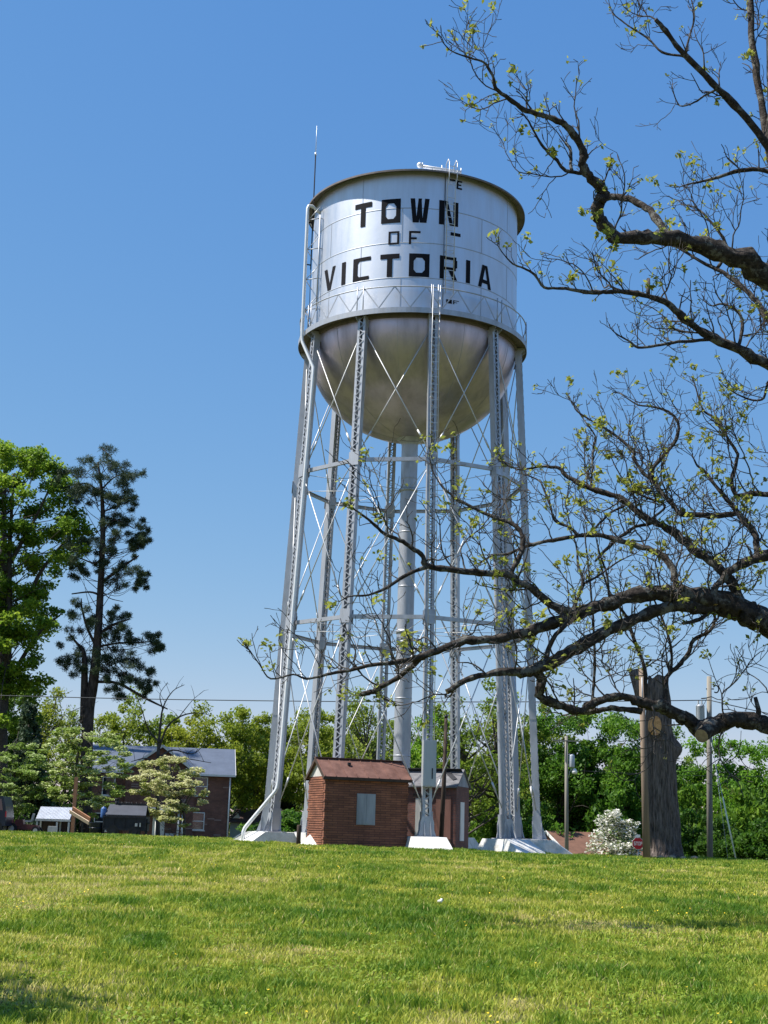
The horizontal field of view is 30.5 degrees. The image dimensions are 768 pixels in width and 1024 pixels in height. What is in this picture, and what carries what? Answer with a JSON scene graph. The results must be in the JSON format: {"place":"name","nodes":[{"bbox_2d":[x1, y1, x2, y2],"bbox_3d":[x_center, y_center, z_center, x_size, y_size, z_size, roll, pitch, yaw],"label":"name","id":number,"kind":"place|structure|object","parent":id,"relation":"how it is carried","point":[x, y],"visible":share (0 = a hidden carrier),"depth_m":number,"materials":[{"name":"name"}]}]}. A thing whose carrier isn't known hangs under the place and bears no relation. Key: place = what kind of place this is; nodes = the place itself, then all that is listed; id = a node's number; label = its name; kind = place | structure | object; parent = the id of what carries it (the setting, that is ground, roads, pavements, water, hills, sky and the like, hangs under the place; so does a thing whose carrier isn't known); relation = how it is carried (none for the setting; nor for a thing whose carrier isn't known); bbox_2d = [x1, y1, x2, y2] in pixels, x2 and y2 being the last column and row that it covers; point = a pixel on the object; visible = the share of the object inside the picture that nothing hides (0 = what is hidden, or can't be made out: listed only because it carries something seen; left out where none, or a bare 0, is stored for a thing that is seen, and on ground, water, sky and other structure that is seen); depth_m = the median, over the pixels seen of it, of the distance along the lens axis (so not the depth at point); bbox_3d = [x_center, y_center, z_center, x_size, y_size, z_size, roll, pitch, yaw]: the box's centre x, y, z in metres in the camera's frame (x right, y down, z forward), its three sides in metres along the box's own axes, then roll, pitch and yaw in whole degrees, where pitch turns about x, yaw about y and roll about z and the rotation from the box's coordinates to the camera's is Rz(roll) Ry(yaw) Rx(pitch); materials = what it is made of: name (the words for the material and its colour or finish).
{"place":"outdoors","nodes":[
{"label":"outdoors","id":0,"kind":"place"},
{"bbox_2d":[0,830,767,1023],"bbox_3d":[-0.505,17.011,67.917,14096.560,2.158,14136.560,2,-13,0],"label":"ground","id":1,"kind":"structure","parent":0,"point":[201,958],"depth_m":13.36,"materials":[{"name":"green plant"}]},
{"bbox_2d":[0,796,13,830],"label":"parked van","id":2,"kind":"object","parent":1,"relation":"on","point":[6,813],"visible":0.79,"depth_m":76.59,"materials":[{"name":"grey paint"}]},
{"bbox_2d":[0,450,21,782],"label":"pine tree","id":3,"kind":"object","parent":1,"relation":"on","point":[2,655],"visible":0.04,"depth_m":119.76,"materials":[{"name":"green plant"}]},
{"bbox_2d":[8,692,27,774],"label":"broadleaf tree","id":4,"kind":"object","parent":1,"relation":"on","point":[11,737],"visible":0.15,"depth_m":125.55,"materials":[{"name":"green plant"}]},
{"bbox_2d":[14,810,29,821],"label":"shrub","id":5,"kind":"object","parent":1,"relation":"on","point":[17,815],"visible":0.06,"depth_m":93.80,"materials":[{"name":"green plant"}]},
{"bbox_2d":[6,814,41,831],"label":"garden tractor","id":6,"kind":"object","parent":1,"relation":"on","point":[18,825],"visible":0.78,"depth_m":77.77,"materials":[{"name":"red paint"}]},
{"bbox_2d":[0,731,53,822],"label":"dogwood","id":7,"kind":"object","parent":1,"relation":"on","point":[21,771],"visible":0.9,"depth_m":89.62,"materials":[{"name":"green plant"}]},
{"bbox_2d":[3,699,57,831],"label":"cedar","id":8,"kind":"object","parent":1,"relation":"on","point":[28,726],"visible":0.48,"depth_m":96.73,"materials":[{"name":"green plant"}]},
{"bbox_2d":[0,438,97,793],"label":"leafy tree","id":9,"kind":"object","parent":1,"relation":"on","point":[33,465],"visible":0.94,"depth_m":106.70,"materials":[{"name":"green plant"}]},
{"bbox_2d":[47,826,57,832],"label":"sheet","id":10,"kind":"object","parent":1,"relation":"on","point":[52,828],"visible":0.64,"depth_m":81.51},
{"bbox_2d":[25,687,80,793],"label":"broadleaf tree","id":11,"kind":"object","parent":1,"relation":"on","point":[49,713],"visible":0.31,"depth_m":133.22,"materials":[{"name":"green plant"}]},
{"bbox_2d":[35,806,71,832],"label":"lean to","id":12,"kind":"object","parent":1,"relation":"on","point":[46,817],"visible":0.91,"depth_m":82.42,"materials":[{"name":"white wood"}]},
{"bbox_2d":[46,790,93,832],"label":"shrub","id":13,"kind":"object","parent":1,"relation":"on","point":[77,805],"visible":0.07,"depth_m":107.33,"materials":[{"name":"green plant"}]},
{"bbox_2d":[43,687,99,802],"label":"broadleaf tree","id":14,"kind":"object","parent":1,"relation":"on","point":[72,714],"visible":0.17,"depth_m":138.09,"materials":[{"name":"green plant"}]},
{"bbox_2d":[70,777,77,832],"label":"wooden post","id":15,"kind":"object","parent":1,"relation":"on","point":[74,794],"visible":0.75,"depth_m":74.28,"materials":[{"name":"brown wood"}]},
{"bbox_2d":[36,706,134,832],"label":"dogwood","id":16,"kind":"object","parent":1,"relation":"on","point":[88,774],"visible":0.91,"depth_m":87.91,"materials":[{"name":"green plant"}]},
{"bbox_2d":[89,822,102,832],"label":"trash barrel","id":17,"kind":"object","parent":1,"relation":"on","point":[95,827],"visible":0.85,"depth_m":72.02,"materials":[{"name":"blue paint"}]},
{"bbox_2d":[69,810,88,824],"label":"plank","id":18,"kind":"object","parent":17,"relation":"on","point":[79,817],"visible":1,"depth_m":73.18,"materials":[{"name":"beige wood"}]},
{"bbox_2d":[73,807,90,820],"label":"plank","id":19,"kind":"object","parent":17,"relation":"on","point":[79,812],"visible":1,"depth_m":73.18,"materials":[{"name":"brown wood"}]},
{"bbox_2d":[51,442,167,833],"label":"pine tree","id":20,"kind":"object","parent":1,"relation":"on","point":[140,540],"visible":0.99,"depth_m":104.75,"materials":[{"name":"green plant"}]},
{"bbox_2d":[93,685,157,745],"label":"broadleaf tree","id":21,"kind":"object","parent":1,"relation":"on","point":[112,725],"visible":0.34,"depth_m":130.19,"materials":[{"name":"green plant"}]},
{"bbox_2d":[102,799,150,834],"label":"smoker trailer","id":22,"kind":"object","parent":1,"relation":"on","point":[126,815],"visible":0.92,"depth_m":72.16,"materials":[{"name":"black metal"}]},
{"bbox_2d":[100,806,106,817],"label":"blue jug","id":23,"kind":"object","parent":22,"relation":"hanging from","point":[103,810],"visible":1,"depth_m":72.32,"materials":[{"name":"plastic"}]},
{"bbox_2d":[125,712,183,746],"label":"broadleaf tree","id":24,"kind":"object","parent":1,"relation":"on","point":[170,717],"visible":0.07,"depth_m":148.25,"materials":[{"name":"green plant"}]},
{"bbox_2d":[92,744,235,837],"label":"brick house","id":25,"kind":"structure","parent":1,"relation":"on","point":[211,818],"depth_m":113.90,"materials":[{"name":"red brick"}]},
{"bbox_2d":[94,813,106,831],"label":"window","id":26,"kind":"structure","parent":25,"relation":"in","point":[100,820],"depth_m":112.54,"materials":[{"name":"grey glass"}]},
{"bbox_2d":[102,777,115,795],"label":"window","id":27,"kind":"structure","parent":25,"relation":"in","point":[105,792],"depth_m":113.18,"materials":[{"name":"grey glass"}]},
{"bbox_2d":[152,818,164,835],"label":"door","id":28,"kind":"structure","parent":25,"relation":"in","point":[153,825],"depth_m":112.54,"materials":[{"name":"metal"}]},
{"bbox_2d":[192,812,204,830],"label":"window","id":29,"kind":"structure","parent":25,"relation":"in","point":[198,817],"depth_m":113.62,"materials":[{"name":"grey glass"}]},
{"bbox_2d":[194,777,207,796],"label":"window","id":30,"kind":"structure","parent":25,"relation":"in","point":[204,780],"depth_m":114.26,"materials":[{"name":"grey glass"}]},
{"bbox_2d":[126,732,209,835],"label":"dogwood","id":31,"kind":"object","parent":1,"relation":"on","point":[168,795],"visible":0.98,"depth_m":95.45,"materials":[{"name":"green plant"}]},
{"bbox_2d":[131,676,210,835],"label":"bare tree","id":32,"kind":"object","parent":1,"relation":"on","point":[159,742],"visible":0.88,"depth_m":103.01,"materials":[{"name":"brown plant"}]},
{"bbox_2d":[161,699,240,770],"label":"broadleaf tree","id":33,"kind":"object","parent":1,"relation":"on","point":[180,734],"visible":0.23,"depth_m":143.47,"materials":[{"name":"green plant"}]},
{"bbox_2d":[187,704,269,818],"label":"broadleaf tree","id":34,"kind":"object","parent":1,"relation":"on","point":[245,775],"visible":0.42,"depth_m":147.30,"materials":[{"name":"green plant"}]},
{"bbox_2d":[229,809,284,837],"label":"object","id":35,"kind":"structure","parent":1,"relation":"on","point":[235,821],"depth_m":146.67,"materials":[{"name":"green plant"}]},
{"bbox_2d":[231,711,293,809],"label":"broadleaf tree","id":36,"kind":"object","parent":1,"relation":"on","point":[264,719],"visible":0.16,"depth_m":154.51,"materials":[{"name":"green plant"}]},
{"bbox_2d":[235,808,301,831],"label":"shrub","id":37,"kind":"object","parent":1,"relation":"on","point":[291,821],"visible":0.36,"depth_m":121.40,"materials":[{"name":"green plant"}]},
{"bbox_2d":[249,707,309,812],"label":"broadleaf tree","id":38,"kind":"object","parent":1,"relation":"on","point":[295,742],"visible":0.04,"depth_m":157.39,"materials":[{"name":"green plant"}]},
{"bbox_2d":[280,762,295,809],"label":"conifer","id":39,"kind":"object","parent":1,"relation":"on","point":[286,805],"visible":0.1,"depth_m":154.33,"materials":[{"name":"green plant"}]},
{"bbox_2d":[296,825,300,844],"bbox_3d":[-3.113,11.920,51.212,0.169,1.061,0.164,2,-13,0],"label":"bollard","id":40,"kind":"object","parent":1,"relation":"on","point":[298,838],"visible":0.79,"depth_m":51.19,"materials":[{"name":"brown wood"}]},
{"bbox_2d":[259,706,354,810],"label":"broadleaf tree","id":41,"kind":"object","parent":1,"relation":"on","point":[295,781],"visible":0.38,"depth_m":148.85,"materials":[{"name":"green plant"}]},
{"bbox_2d":[299,702,375,758],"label":"broadleaf tree","id":42,"kind":"object","parent":1,"relation":"on","point":[349,735],"visible":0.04,"depth_m":157.42,"materials":[{"name":"green plant"}]},
{"bbox_2d":[305,757,412,846],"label":"brick shed","id":43,"kind":"structure","parent":1,"relation":"on","point":[359,802],"depth_m":52.76,"materials":[{"name":"red brick"}]},
{"bbox_2d":[356,793,375,824],"bbox_3d":[-0.671,11.109,52.603,0.740,1.140,0.041,7,-14,-20],"label":"boarded window","id":44,"kind":"structure","parent":43,"relation":"in","point":[365,813],"depth_m":52.58,"materials":[{"name":"grey wood"}]},
{"bbox_2d":[330,675,410,762],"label":"broadleaf tree","id":45,"kind":"object","parent":1,"relation":"on","point":[373,720],"visible":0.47,"depth_m":146.28,"materials":[{"name":"green plant"}]},
{"bbox_2d":[1,837,765,1022],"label":"buttercups","id":46,"kind":"object","parent":1,"relation":"on","point":[410,933],"visible":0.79,"depth_m":22.08,"materials":[{"name":"yellow plant"}]},
{"bbox_2d":[0,886,767,1023],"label":"clover","id":47,"kind":"object","parent":1,"relation":"on","point":[148,1004],"visible":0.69,"depth_m":13.49,"materials":[{"name":"green plant"}]},
{"bbox_2d":[359,718,421,759],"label":"broadleaf tree","id":48,"kind":"object","parent":1,"relation":"on","point":[391,737],"visible":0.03,"depth_m":162.32,"materials":[{"name":"green plant"}]},
{"bbox_2d":[235,130,571,854],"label":"water tower","id":49,"kind":"structure","parent":1,"relation":"on","point":[411,309],"depth_m":59.76,"materials":[{"name":"metal"}]},
{"bbox_2d":[47,758,766,834],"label":"woods","id":50,"kind":"object","parent":1,"relation":"on","point":[232,807],"visible":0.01,"depth_m":222.40,"materials":[{"name":"green plant"}]},
{"bbox_2d":[410,710,449,767],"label":"broadleaf tree","id":51,"kind":"object","parent":1,"relation":"on","point":[417,752],"visible":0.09,"depth_m":135.42,"materials":[{"name":"green plant"}]},
{"bbox_2d":[407,768,470,847],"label":"pump house","id":52,"kind":"structure","parent":1,"relation":"on","point":[456,817],"depth_m":57.41,"materials":[{"name":"brick"}]},
{"bbox_2d":[415,798,427,835],"bbox_3d":[1.534,12.603,57.240,0.550,1.900,0.035,-2,-13,17],"label":"door","id":53,"kind":"structure","parent":52,"relation":"in","point":[418,804],"depth_m":57.34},
{"bbox_2d":[460,802,464,840],"bbox_3d":[3.203,12.696,57.747,0.035,1.550,0.620,-2,-13,17],"label":"side door","id":54,"kind":"structure","parent":52,"relation":"in","point":[462,804],"depth_m":57.66,"materials":[{"name":"grey metal"}]},
{"bbox_2d":[439,715,447,836],"bbox_3d":[2.342,10.827,55.684,0.194,5.597,0.419,-9,-17,40],"label":"leaning post","id":55,"kind":"object","parent":1,"relation":"on","point":[442,813],"visible":0.87,"depth_m":55.65,"materials":[{"name":"brown metal"}]},
{"bbox_2d":[385,696,541,834],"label":"broadleaf tree","id":56,"kind":"object","parent":1,"relation":"on","point":[466,738],"visible":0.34,"depth_m":119.28,"materials":[{"name":"green plant"}]},
{"bbox_2d":[460,753,493,821],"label":"broadleaf tree","id":57,"kind":"object","parent":1,"relation":"on","point":[472,805],"visible":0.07,"depth_m":144.78,"materials":[{"name":"green plant"}]},
{"bbox_2d":[468,796,521,843],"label":"shrub","id":58,"kind":"object","parent":1,"relation":"on","point":[489,831],"visible":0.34,"depth_m":123.40,"materials":[{"name":"green plant"}]},
{"bbox_2d":[441,677,552,837],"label":"broadleaf tree","id":59,"kind":"object","parent":1,"relation":"on","point":[494,727],"visible":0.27,"depth_m":126.12,"materials":[{"name":"green plant"}]},
{"bbox_2d":[237,0,767,801],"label":"old oak","id":60,"kind":"object","parent":1,"relation":"on","point":[733,604],"visible":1,"depth_m":22.14,"materials":[{"name":"brown plant"}]},
{"bbox_2d":[480,696,576,814],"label":"broadleaf tree","id":61,"kind":"object","parent":1,"relation":"on","point":[546,740],"visible":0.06,"depth_m":133.30,"materials":[{"name":"green plant"}]},
{"bbox_2d":[520,794,574,838],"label":"shrub","id":62,"kind":"object","parent":1,"relation":"on","point":[548,824],"visible":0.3,"depth_m":118.63,"materials":[{"name":"green plant"}]},
{"bbox_2d":[519,709,604,828],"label":"broadleaf tree","id":63,"kind":"object","parent":1,"relation":"on","point":[551,785],"visible":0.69,"depth_m":122.75,"materials":[{"name":"green plant"}]},
{"bbox_2d":[552,736,580,850],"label":"utility pole","id":64,"kind":"object","parent":1,"relation":"on","point":[571,760],"visible":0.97,"depth_m":98.31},
{"bbox_2d":[577,770,767,776],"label":"power line","id":65,"kind":"object","parent":64,"relation":"attached to","point":[686,775],"visible":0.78,"depth_m":100.33,"materials":[{"name":"metal"}]},
{"bbox_2d":[545,777,607,831],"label":"shrub","id":66,"kind":"object","parent":1,"relation":"on","point":[578,826],"visible":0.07,"depth_m":123.30,"materials":[{"name":"green plant"}]},
{"bbox_2d":[544,830,642,855],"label":"brown roof house","id":67,"kind":"structure","parent":1,"relation":"on","point":[577,842],"depth_m":114.50,"materials":[{"name":"orange brick"}]},
{"bbox_2d":[556,705,641,810],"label":"broadleaf tree","id":68,"kind":"object","parent":1,"relation":"on","point":[601,743],"visible":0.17,"depth_m":127.04,"materials":[{"name":"green plant"}]},
{"bbox_2d":[581,784,641,839],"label":"shrub","id":69,"kind":"object","parent":1,"relation":"on","point":[616,799],"visible":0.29,"depth_m":118.22,"materials":[{"name":"green plant"}]},
{"bbox_2d":[582,712,641,818],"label":"broadleaf tree","id":70,"kind":"object","parent":1,"relation":"on","point":[625,763],"visible":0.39,"depth_m":121.13,"materials":[{"name":"green plant"}]},
{"bbox_2d":[585,808,642,855],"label":"blossom bush","id":71,"kind":"object","parent":1,"relation":"on","point":[617,846],"visible":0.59,"depth_m":104.97,"materials":[{"name":"white plant"}]},
{"bbox_2d":[632,835,642,854],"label":"stop sign","id":72,"kind":"object","parent":1,"relation":"on","point":[637,843],"visible":0.81,"depth_m":99.39,"materials":[{"name":"red metal"}]},
{"bbox_2d":[639,669,650,858],"bbox_3d":[9.952,9.881,53.712,0.383,7.802,0.298,2,-13,0],"label":"utility pole","id":73,"kind":"object","parent":1,"relation":"on","point":[645,816],"visible":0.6,"depth_m":53.52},
{"bbox_2d":[628,668,683,857],"bbox_3d":[11.036,10.118,56.747,2.280,7.638,1.600,2,-13,0],"label":"cut tree","id":74,"kind":"object","parent":1,"relation":"on","point":[665,827],"visible":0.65,"depth_m":56.15,"materials":[{"name":"brown plant"}]},
{"bbox_2d":[622,720,703,801],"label":"broadleaf tree","id":75,"kind":"object","parent":1,"relation":"on","point":[676,733],"visible":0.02,"depth_m":138.10,"materials":[{"name":"green plant"}]},
{"bbox_2d":[659,855,697,858],"bbox_3d":[11.490,13.537,55.041,1.588,0.238,0.324,-1,-13,13],"label":"fieldstone","id":76,"kind":"object","parent":1,"relation":"on","point":[681,857],"visible":0.44,"depth_m":54.96,"materials":[{"name":"grey stone"}]},
{"bbox_2d":[679,806,706,856],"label":"shrub","id":77,"kind":"object","parent":1,"relation":"on","point":[689,837],"visible":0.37,"depth_m":89.05,"materials":[{"name":"green plant"}]},
{"bbox_2d":[678,740,715,812],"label":"broadleaf tree","id":78,"kind":"object","parent":1,"relation":"on","point":[688,759],"visible":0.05,"depth_m":147.40,"materials":[{"name":"green plant"}]},
{"bbox_2d":[677,782,720,832],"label":"shrub","id":79,"kind":"object","parent":1,"relation":"on","point":[689,794],"visible":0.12,"depth_m":108.95,"materials":[{"name":"green plant"}]},
{"bbox_2d":[676,733,751,814],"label":"broadleaf tree","id":80,"kind":"object","parent":1,"relation":"on","point":[702,787],"visible":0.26,"depth_m":125.99,"materials":[{"name":"green plant"}]},
{"bbox_2d":[696,676,735,857],"bbox_3d":[15.433,11.965,64.306,0.971,9.047,2.457,9,-15,-31],"label":"utility pole","id":81,"kind":"object","parent":1,"relation":"on","point":[700,712],"visible":0.72,"depth_m":64.81,"materials":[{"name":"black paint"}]},
{"bbox_2d":[0,695,709,701],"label":"power line","id":82,"kind":"object","parent":81,"relation":"attached to","point":[299,701],"visible":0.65,"depth_m":67.80,"materials":[{"name":"metal"}]},
{"bbox_2d":[710,700,767,713],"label":"power line","id":83,"kind":"object","parent":81,"relation":"attached to","point":[737,706],"visible":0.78,"depth_m":65.11,"materials":[{"name":"metal"}]},
{"bbox_2d":[694,812,746,858],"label":"shrub","id":84,"kind":"object","parent":1,"relation":"on","point":[700,847],"visible":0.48,"depth_m":85.59,"materials":[{"name":"green plant"}]},
{"bbox_2d":[685,778,767,833],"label":"shrub","id":85,"kind":"object","parent":1,"relation":"on","point":[758,807],"visible":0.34,"depth_m":107.11,"materials":[{"name":"green plant"}]},
{"bbox_2d":[705,816,767,859],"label":"shrub","id":86,"kind":"object","parent":1,"relation":"on","point":[747,845],"visible":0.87,"depth_m":83.27,"materials":[{"name":"green plant"}]},
{"bbox_2d":[706,739,767,813],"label":"broadleaf tree","id":87,"kind":"object","parent":1,"relation":"on","point":[755,754],"visible":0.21,"depth_m":115.84,"materials":[{"name":"green plant"}]},
{"bbox_2d":[0,0,767,816],"label":"sky","id":88,"kind":"structure","parent":0,"point":[157,157],"materials":[{"name":"blue"}]}
]}

